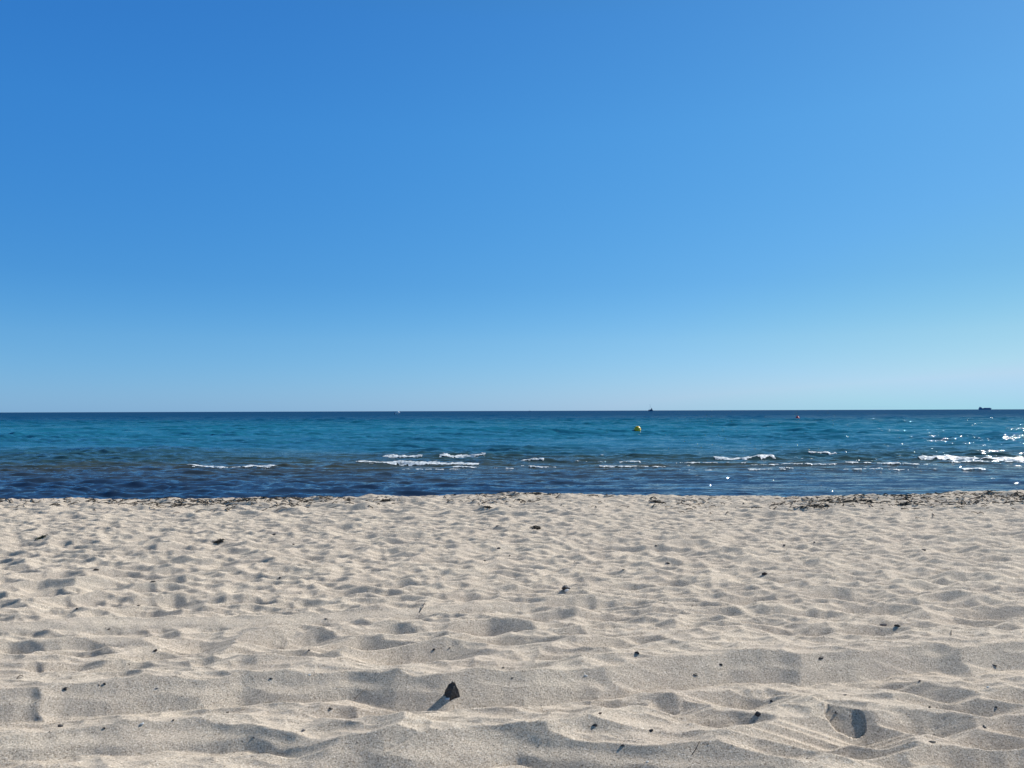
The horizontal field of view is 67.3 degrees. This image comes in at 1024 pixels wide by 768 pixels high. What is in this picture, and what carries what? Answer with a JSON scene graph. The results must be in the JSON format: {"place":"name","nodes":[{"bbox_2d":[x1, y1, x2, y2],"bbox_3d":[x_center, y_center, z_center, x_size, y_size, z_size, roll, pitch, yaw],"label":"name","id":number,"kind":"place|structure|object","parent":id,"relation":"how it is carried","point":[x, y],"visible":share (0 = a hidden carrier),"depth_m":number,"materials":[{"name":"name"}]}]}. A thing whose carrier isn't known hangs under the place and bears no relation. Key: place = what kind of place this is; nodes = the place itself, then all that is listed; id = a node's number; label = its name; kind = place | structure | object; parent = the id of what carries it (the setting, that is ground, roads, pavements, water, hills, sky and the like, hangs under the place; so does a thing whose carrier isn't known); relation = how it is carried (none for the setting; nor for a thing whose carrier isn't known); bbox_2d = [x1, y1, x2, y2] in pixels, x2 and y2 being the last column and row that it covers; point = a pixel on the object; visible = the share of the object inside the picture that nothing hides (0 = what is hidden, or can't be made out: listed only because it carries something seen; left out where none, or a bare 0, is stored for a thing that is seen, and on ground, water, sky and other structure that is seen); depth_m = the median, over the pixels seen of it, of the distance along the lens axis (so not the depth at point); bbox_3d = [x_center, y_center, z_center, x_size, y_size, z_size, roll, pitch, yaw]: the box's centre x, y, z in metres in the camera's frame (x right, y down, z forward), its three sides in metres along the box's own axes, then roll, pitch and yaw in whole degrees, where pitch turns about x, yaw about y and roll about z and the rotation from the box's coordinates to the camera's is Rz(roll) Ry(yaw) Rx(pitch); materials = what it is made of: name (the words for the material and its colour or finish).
{"place":"outdoors","nodes":[
{"label":"outdoors","id":0,"kind":"place"},
{"bbox_2d":[0,490,1023,767],"bbox_3d":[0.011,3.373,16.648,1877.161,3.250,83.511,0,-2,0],"label":"sand beach","id":1,"kind":"structure","parent":0,"point":[364,578],"depth_m":4.38,"materials":[{"name":"beige sand"}]},
{"bbox_2d":[214,539,224,544],"bbox_3d":[-2.870,1.539,7.510,0.120,0.056,0.091,0,-2,0],"label":"seaweed clump","id":2,"kind":"object","parent":1,"relation":"on","point":[218,540],"visible":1,"depth_m":7.50,"materials":[{"name":"brown plant"}]},
{"bbox_2d":[444,681,459,700],"bbox_3d":[-0.269,1.348,3.369,0.067,0.090,0.062,-2,-3,43],"label":"stone","id":3,"kind":"object","parent":1,"relation":"on","point":[451,691],"visible":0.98,"depth_m":3.36,"materials":[{"name":"grey stone"}]},
{"bbox_2d":[0,490,1023,520],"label":"seaweed litter","id":4,"kind":"object","parent":1,"relation":"on","point":[447,500],"visible":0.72,"depth_m":10.75,"materials":[{"name":"brown plant"}]},
{"bbox_2d":[12,513,1011,764],"bbox_3d":[0.102,1.480,6.172,15.043,0.170,8.443,0,-2,0],"label":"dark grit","id":5,"kind":"object","parent":1,"relation":"on","point":[612,665],"visible":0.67,"depth_m":3.53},
{"bbox_2d":[561,585,569,591],"bbox_3d":[0.373,1.420,5.340,0.056,0.038,0.059,-1,-2,27],"label":"stone","id":6,"kind":"object","parent":1,"relation":"on","point":[565,588],"visible":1,"depth_m":5.33,"materials":[{"name":"white stone"}]},
{"bbox_2d":[806,504,830,507],"bbox_3d":[4.053,1.601,10.081,0.308,0.055,0.297,0,-2,-11],"label":"seaweed clump","id":7,"kind":"object","parent":1,"relation":"on","point":[818,505],"visible":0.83,"depth_m":10.07,"materials":[{"name":"brown plant"}]},
{"bbox_2d":[896,502,911,505],"bbox_3d":[5.215,1.601,10.266,0.216,0.053,0.204,0,-2,0],"label":"seaweed clump","id":8,"kind":"object","parent":1,"relation":"on","point":[904,503],"visible":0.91,"depth_m":10.25,"materials":[{"name":"brown plant"}]},
{"bbox_2d":[0,409,1023,499],"bbox_3d":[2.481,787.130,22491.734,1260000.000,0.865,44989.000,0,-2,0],"label":"sea","id":9,"kind":"structure","parent":0,"point":[115,455],"depth_m":31.04,"materials":[{"name":"liquid"}]},
{"bbox_2d":[188,451,1023,469],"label":"foam","id":10,"kind":"object","parent":9,"relation":"on","point":[761,456],"visible":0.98,"depth_m":24.28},
{"bbox_2d":[0,0,1023,411],"label":"sky","id":11,"kind":"structure","parent":0,"point":[206,205],"materials":[{"name":"blue"}]},
{"bbox_2d":[17,528,1016,767],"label":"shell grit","id":12,"kind":"object","parent":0,"point":[470,707],"visible":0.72,"depth_m":3.59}
]}

